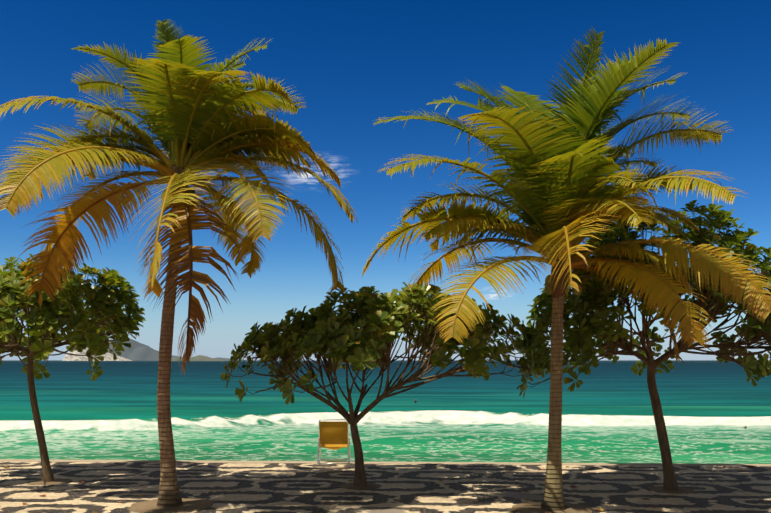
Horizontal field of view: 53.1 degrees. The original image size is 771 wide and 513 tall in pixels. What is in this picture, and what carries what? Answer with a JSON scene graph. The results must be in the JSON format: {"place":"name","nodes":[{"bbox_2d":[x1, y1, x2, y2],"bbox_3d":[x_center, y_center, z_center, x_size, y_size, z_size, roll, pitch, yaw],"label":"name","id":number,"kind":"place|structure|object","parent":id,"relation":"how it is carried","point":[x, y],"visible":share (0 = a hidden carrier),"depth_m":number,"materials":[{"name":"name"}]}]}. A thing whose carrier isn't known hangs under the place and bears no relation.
{"place":"outdoors","nodes":[
{"label":"outdoors","id":0,"kind":"place"},
{"bbox_2d":[108,339,226,360],"bbox_3d":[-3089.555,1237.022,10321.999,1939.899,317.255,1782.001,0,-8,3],"label":"mountain","id":1,"kind":"structure","parent":0,"point":[137,351],"depth_m":9982.07,"materials":[{"name":"grey stone"}]},
{"bbox_2d":[297,164,332,181],"bbox_3d":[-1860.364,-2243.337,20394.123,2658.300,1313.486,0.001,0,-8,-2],"label":"cloud","id":2,"kind":"structure","parent":0,"point":[304,174],"depth_m":20370.94,"materials":[{"name":"white"}]},
{"bbox_2d":[0,360,770,463],"bbox_3d":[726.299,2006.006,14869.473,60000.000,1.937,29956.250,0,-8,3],"label":"sea","id":3,"kind":"structure","parent":0,"point":[711,409],"depth_m":84.43,"materials":[{"name":"liquid"}]},
{"bbox_2d":[62,348,131,360],"bbox_3d":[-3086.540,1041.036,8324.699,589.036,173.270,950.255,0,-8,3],"label":"coast granite headland","id":4,"kind":"structure","parent":3,"relation":"on","point":[107,357],"depth_m":8044.25,"materials":[{"name":"grey stone"}]},
{"bbox_2d":[171,355,225,360],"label":"coast islets","id":5,"kind":"object","parent":3,"relation":"on","point":[200,358],"visible":0.65,"depth_m":6703.08,"materials":[{"name":"grey stone"}]},
{"bbox_2d":[214,357,253,360],"bbox_3d":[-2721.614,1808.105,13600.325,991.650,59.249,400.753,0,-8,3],"label":"island","id":6,"kind":"structure","parent":3,"relation":"on","point":[227,359],"depth_m":13528.52,"materials":[{"name":"grey stone"}]},
{"bbox_2d":[0,0,770,359],"label":"sky","id":7,"kind":"structure","parent":0,"point":[352,64],"materials":[{"name":"blue"}]},
{"label":"ground surface","id":8,"kind":"structure","parent":0,"visible":0},
{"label":"sea wall","id":9,"kind":"object","parent":8,"relation":"on","visible":0},
{"bbox_2d":[0,461,770,512],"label":"pavement","id":10,"kind":"structure","parent":9,"relation":"on","point":[104,487],"depth_m":10.57,"materials":[{"name":"black stone"}]},
{"bbox_2d":[26,478,71,484],"bbox_3d":[-4.859,3.249,11.143,0.609,0.008,0.610,0,-8,3],"label":"tree pit","id":11,"kind":"object","parent":10,"relation":"on","point":[40,482],"visible":0.71,"depth_m":11.05,"materials":[{"name":"soil"}]},
{"bbox_2d":[0,247,145,481],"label":"beach tree","id":12,"kind":"object","parent":10,"relation":"on","point":[45,338],"visible":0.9,"depth_m":11.10,"materials":[{"name":"green plant"}]},
{"bbox_2d":[128,498,212,512],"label":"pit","id":13,"kind":"object","parent":10,"relation":"on","point":[188,505],"visible":0.75,"depth_m":9.21,"materials":[{"name":"soil"}]},
{"bbox_2d":[0,18,357,507],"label":"coconut palm","id":14,"kind":"object","parent":13,"relation":"in","point":[196,123],"visible":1,"depth_m":9.48,"materials":[{"name":"green plant"}]},
{"bbox_2d":[317,419,350,463],"bbox_3d":[-0.886,3.174,13.326,0.554,0.745,0.542,0,-8,0],"label":"beach chair","id":15,"kind":"object","parent":10,"relation":"on","point":[333,435],"visible":0.98,"depth_m":13.17,"materials":[{"name":"yellow fabric"}]},
{"bbox_2d":[339,483,381,489],"bbox_3d":[-0.351,3.196,10.751,0.600,0.008,0.613,0,-8,3],"label":"tree pit","id":16,"kind":"object","parent":10,"relation":"on","point":[368,486],"visible":0.73,"depth_m":10.69,"materials":[{"name":"soil"}]},
{"bbox_2d":[4,465,753,512],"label":"fallen leaves","id":17,"kind":"object","parent":10,"relation":"on","point":[437,480],"visible":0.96,"depth_m":10.33,"materials":[{"name":"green plant"}]},
{"bbox_2d":[221,282,542,486],"bbox_3d":[-0.025,1.894,11.001,4.255,2.966,3.398,0,-8,3],"label":"beach tree","id":18,"kind":"object","parent":10,"relation":"on","point":[381,321],"visible":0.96,"depth_m":10.40,"materials":[{"name":"green plant"}]},
{"bbox_2d":[0,459,770,465],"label":"promenade kerbs","id":19,"kind":"structure","parent":10,"relation":"on","point":[353,462],"depth_m":13.22,"materials":[{"name":"concrete"}]},
{"bbox_2d":[512,502,592,512],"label":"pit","id":20,"kind":"object","parent":10,"relation":"on","point":[529,507],"visible":0.67,"depth_m":9.10,"materials":[{"name":"soil"}]},
{"bbox_2d":[362,25,770,510],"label":"coconut palm","id":21,"kind":"object","parent":20,"relation":"in","point":[562,166],"visible":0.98,"depth_m":9.04,"materials":[{"name":"green plant"}]},
{"bbox_2d":[517,199,770,490],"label":"beach tree","id":22,"kind":"object","parent":10,"relation":"on","point":[594,316],"visible":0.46,"depth_m":10.42,"materials":[{"name":"green plant"}]},
{"bbox_2d":[649,486,695,493],"bbox_3d":[3.868,3.155,10.442,0.608,0.008,0.605,0,-8,3],"label":"tree pit","id":23,"kind":"object","parent":10,"relation":"on","point":[681,490],"visible":0.67,"depth_m":10.36,"materials":[{"name":"soil"}]}
]}

